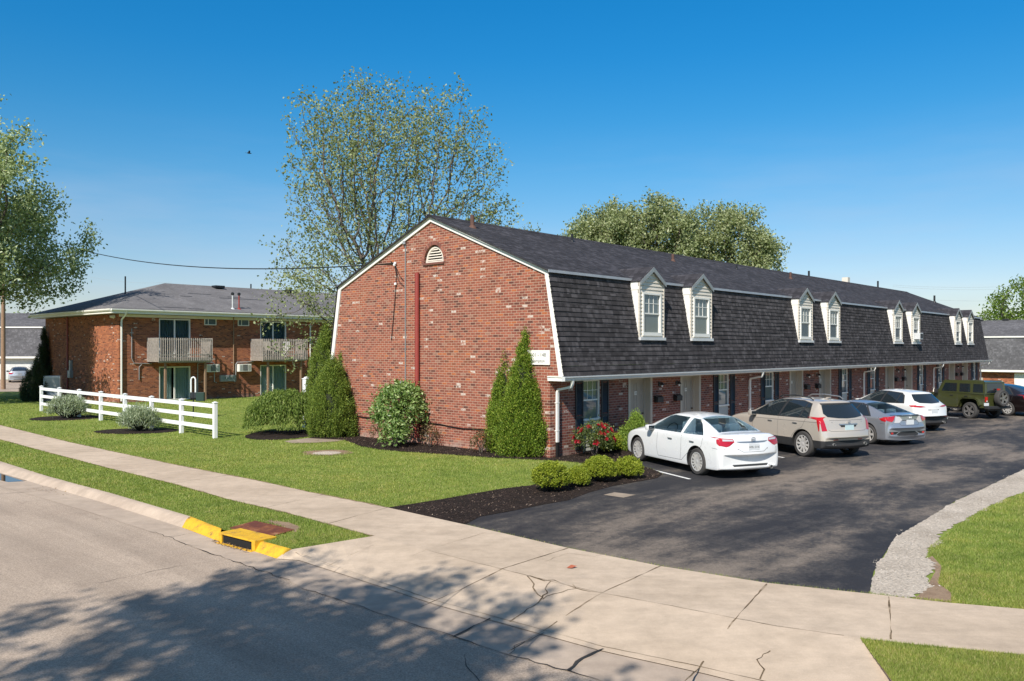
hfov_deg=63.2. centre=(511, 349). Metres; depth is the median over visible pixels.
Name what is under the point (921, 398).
rear window
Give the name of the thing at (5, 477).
puddle
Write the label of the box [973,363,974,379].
window
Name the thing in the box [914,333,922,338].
air conditioner
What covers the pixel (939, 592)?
bare soil
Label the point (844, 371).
window
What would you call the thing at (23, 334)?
apartment building
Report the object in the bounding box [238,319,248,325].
window
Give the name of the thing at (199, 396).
pet waste post
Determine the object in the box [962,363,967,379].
door
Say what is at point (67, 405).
lavender shrub
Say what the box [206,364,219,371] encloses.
air conditioner
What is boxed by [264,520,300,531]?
bare soil
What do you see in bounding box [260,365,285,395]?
patio door
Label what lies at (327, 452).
manhole lid
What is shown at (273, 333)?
patio door
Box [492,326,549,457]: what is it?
arborvitae shrub
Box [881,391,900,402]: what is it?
window
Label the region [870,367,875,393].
window
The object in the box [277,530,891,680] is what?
driveway apron
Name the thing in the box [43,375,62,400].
transformer box
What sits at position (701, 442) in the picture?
sedan
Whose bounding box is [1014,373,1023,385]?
garage door
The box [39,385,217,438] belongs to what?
rail fence
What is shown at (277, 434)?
mulch bed
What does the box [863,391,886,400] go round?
window
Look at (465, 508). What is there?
mulch bed
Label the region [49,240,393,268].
power line
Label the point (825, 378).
door
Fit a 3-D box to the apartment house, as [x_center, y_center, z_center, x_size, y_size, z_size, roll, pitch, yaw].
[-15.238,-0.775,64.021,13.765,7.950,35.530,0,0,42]
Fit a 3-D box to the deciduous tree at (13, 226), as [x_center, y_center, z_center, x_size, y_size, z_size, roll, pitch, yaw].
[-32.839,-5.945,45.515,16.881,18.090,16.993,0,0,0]
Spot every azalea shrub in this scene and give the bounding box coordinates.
[364,421,386,440]
[417,423,443,446]
[469,427,491,452]
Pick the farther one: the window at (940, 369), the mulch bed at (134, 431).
the window at (940, 369)
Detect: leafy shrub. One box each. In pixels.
[362,378,430,443]
[375,411,412,446]
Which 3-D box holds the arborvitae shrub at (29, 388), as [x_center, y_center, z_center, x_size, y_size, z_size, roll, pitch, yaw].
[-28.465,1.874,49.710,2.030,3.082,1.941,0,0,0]
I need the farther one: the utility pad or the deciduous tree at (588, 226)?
the deciduous tree at (588, 226)
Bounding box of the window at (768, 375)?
[765,372,773,403]
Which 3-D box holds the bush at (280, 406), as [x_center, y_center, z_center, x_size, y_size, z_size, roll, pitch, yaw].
[-8.438,2.246,30.772,3.103,1.791,2.760,0,0,0]
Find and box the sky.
[0,0,1023,319]
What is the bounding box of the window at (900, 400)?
[896,394,903,402]
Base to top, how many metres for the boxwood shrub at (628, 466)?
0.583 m
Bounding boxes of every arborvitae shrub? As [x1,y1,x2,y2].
[17,356,48,401]
[34,326,52,375]
[301,320,331,426]
[303,352,358,437]
[338,351,351,434]
[482,341,515,453]
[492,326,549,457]
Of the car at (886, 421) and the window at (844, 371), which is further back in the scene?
the window at (844, 371)
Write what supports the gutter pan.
on the road
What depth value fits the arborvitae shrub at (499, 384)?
24.71 m
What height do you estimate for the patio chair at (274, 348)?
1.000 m
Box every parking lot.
[0,380,24,391]
[465,408,1023,592]
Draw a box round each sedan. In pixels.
[6,366,28,381]
[628,411,777,474]
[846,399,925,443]
[951,383,1023,415]
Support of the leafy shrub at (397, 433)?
on the mulch bed at (465, 508)
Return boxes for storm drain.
[216,521,293,551]
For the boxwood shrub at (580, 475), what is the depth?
18.57 m
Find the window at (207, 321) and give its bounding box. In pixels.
[204,318,215,324]
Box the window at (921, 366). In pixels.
[920,365,922,390]
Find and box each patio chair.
[265,341,271,356]
[273,342,282,356]
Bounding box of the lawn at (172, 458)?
[0,362,1023,674]
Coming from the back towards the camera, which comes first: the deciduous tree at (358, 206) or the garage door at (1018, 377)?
the garage door at (1018, 377)
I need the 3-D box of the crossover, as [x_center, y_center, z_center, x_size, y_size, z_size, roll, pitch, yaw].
[14.946,2.323,32.944,2.140,1.554,4.333,0,0,-22]
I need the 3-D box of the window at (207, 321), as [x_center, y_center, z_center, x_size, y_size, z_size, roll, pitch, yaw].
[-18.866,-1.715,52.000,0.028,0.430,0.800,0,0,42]
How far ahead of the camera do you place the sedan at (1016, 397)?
38.50 m
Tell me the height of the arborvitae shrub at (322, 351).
4.413 m
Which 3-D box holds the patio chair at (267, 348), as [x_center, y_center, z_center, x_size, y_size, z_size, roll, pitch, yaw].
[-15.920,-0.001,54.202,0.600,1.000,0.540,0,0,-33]
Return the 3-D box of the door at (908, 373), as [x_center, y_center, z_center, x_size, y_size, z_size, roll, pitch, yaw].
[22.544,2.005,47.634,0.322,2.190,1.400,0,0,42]
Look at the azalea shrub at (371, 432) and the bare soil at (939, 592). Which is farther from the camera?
the azalea shrub at (371, 432)
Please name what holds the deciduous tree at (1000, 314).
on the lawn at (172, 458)
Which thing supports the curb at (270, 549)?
on the road
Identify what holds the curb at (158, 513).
on the road
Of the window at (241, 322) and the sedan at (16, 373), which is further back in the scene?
the sedan at (16, 373)
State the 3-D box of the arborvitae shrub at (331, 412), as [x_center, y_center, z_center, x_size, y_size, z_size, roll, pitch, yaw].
[-6.412,1.709,29.667,2.090,3.321,2.115,0,0,0]
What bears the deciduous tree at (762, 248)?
on the lawn at (172, 458)
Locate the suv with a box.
[732,394,869,456]
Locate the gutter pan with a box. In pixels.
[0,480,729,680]
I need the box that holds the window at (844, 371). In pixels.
[842,369,847,400]
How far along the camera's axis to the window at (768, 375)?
34.24 m
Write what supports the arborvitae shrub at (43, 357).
on the lawn at (172, 458)
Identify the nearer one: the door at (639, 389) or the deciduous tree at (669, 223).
the door at (639, 389)
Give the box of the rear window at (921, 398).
[911,394,938,402]
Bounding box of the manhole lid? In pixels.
[313,451,340,454]
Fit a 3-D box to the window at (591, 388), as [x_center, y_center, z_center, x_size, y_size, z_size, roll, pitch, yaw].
[2.359,2.005,25.128,0.130,2.190,0.870,0,0,42]
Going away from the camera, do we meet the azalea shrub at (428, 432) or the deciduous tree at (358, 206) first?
the azalea shrub at (428, 432)
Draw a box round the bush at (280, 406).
[242,387,310,431]
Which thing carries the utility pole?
on the parking lot at (12, 386)
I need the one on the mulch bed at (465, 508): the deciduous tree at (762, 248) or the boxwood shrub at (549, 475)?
the boxwood shrub at (549, 475)
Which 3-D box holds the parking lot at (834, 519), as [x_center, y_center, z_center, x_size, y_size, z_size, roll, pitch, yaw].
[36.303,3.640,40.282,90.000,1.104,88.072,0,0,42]
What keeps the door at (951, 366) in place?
in the apartment building at (442, 309)
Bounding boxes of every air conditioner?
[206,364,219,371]
[237,364,250,371]
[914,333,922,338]
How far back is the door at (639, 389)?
27.46 m
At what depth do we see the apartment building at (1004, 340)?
75.38 m
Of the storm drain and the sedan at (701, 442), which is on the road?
the storm drain
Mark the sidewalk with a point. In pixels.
(915, 621)
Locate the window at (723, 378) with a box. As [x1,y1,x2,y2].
[719,374,728,414]
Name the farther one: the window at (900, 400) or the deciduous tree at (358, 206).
the deciduous tree at (358, 206)
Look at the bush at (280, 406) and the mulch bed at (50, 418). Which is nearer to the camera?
the bush at (280, 406)
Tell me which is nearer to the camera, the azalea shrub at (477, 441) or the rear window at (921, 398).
the azalea shrub at (477, 441)
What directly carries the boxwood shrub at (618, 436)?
on the mulch bed at (465, 508)
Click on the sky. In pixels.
(883, 140)
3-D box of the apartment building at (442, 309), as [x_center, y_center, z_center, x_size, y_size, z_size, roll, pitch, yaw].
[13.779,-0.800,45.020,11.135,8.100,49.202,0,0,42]
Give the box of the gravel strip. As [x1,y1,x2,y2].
[869,469,1023,597]
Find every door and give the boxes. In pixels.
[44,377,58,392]
[159,318,189,356]
[159,366,189,399]
[260,321,285,356]
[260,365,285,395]
[628,378,651,423]
[680,375,700,412]
[789,371,802,396]
[819,369,830,397]
[885,366,893,388]
[904,365,911,388]
[949,363,954,379]
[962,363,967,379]
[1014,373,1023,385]
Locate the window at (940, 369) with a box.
[939,364,941,386]
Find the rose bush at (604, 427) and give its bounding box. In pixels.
[568,414,618,455]
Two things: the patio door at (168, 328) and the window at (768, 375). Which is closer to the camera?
the window at (768, 375)
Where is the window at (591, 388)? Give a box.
[583,380,599,451]
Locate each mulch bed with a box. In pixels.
[29,415,98,420]
[94,428,178,433]
[245,429,310,439]
[310,435,661,523]
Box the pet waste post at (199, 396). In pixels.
[190,376,204,416]
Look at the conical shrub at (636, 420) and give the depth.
25.36 m
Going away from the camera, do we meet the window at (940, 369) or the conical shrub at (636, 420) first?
the conical shrub at (636, 420)
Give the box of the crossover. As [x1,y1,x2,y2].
[856,389,947,429]
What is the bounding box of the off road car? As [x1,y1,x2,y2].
[929,380,1010,417]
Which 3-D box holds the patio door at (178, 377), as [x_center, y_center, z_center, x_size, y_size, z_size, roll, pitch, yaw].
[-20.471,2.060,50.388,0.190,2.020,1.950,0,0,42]
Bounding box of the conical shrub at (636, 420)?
[617,408,645,450]
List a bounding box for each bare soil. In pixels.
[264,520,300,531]
[304,450,353,455]
[914,556,950,601]
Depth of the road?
9.79 m
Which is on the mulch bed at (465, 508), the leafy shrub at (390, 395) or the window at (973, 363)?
the leafy shrub at (390, 395)
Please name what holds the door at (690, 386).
in the apartment building at (442, 309)
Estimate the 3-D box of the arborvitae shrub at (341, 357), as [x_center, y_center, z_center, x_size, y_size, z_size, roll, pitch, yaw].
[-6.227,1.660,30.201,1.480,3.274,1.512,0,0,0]
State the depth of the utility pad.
28.04 m
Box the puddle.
[0,473,26,481]
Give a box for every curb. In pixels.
[0,461,189,526]
[182,516,220,539]
[255,541,290,557]
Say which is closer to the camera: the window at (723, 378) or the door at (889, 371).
the window at (723, 378)
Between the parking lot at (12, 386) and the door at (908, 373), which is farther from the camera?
the parking lot at (12, 386)
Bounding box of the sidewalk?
[0,425,1023,653]
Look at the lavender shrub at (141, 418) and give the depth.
31.23 m
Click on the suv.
(807, 426)
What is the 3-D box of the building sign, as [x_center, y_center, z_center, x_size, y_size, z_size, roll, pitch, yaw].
[0.763,0.240,23.858,0.840,0.420,0.044,0,0,42]
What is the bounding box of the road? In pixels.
[0,486,732,680]
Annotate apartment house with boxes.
[28,276,335,402]
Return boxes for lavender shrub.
[43,393,91,417]
[115,400,164,430]
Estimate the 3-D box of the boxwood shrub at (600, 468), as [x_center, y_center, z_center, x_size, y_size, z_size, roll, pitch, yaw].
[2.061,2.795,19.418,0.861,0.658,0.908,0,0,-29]
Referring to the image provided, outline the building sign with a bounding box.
[529,350,549,364]
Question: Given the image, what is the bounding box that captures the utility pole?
[1,284,5,388]
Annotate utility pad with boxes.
[285,438,339,442]
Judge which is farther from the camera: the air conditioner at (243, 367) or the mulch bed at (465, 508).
the air conditioner at (243, 367)
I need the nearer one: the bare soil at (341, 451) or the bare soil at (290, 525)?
the bare soil at (290, 525)
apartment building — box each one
[0,313,44,378]
[330,214,991,457]
[980,319,1023,385]
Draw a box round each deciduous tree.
[0,93,107,317]
[250,66,540,373]
[557,194,651,247]
[599,186,711,257]
[682,199,791,270]
[976,274,1023,320]
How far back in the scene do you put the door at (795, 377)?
36.54 m
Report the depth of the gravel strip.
13.21 m
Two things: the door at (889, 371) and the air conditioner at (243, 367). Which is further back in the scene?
the air conditioner at (243, 367)
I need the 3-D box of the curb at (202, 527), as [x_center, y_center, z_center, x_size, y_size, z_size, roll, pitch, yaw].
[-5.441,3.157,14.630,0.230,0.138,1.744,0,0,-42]
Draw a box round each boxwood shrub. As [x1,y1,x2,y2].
[530,457,571,490]
[568,464,590,485]
[582,454,618,481]
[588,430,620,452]
[613,432,624,449]
[614,455,644,477]
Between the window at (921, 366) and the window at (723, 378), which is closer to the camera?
the window at (723, 378)

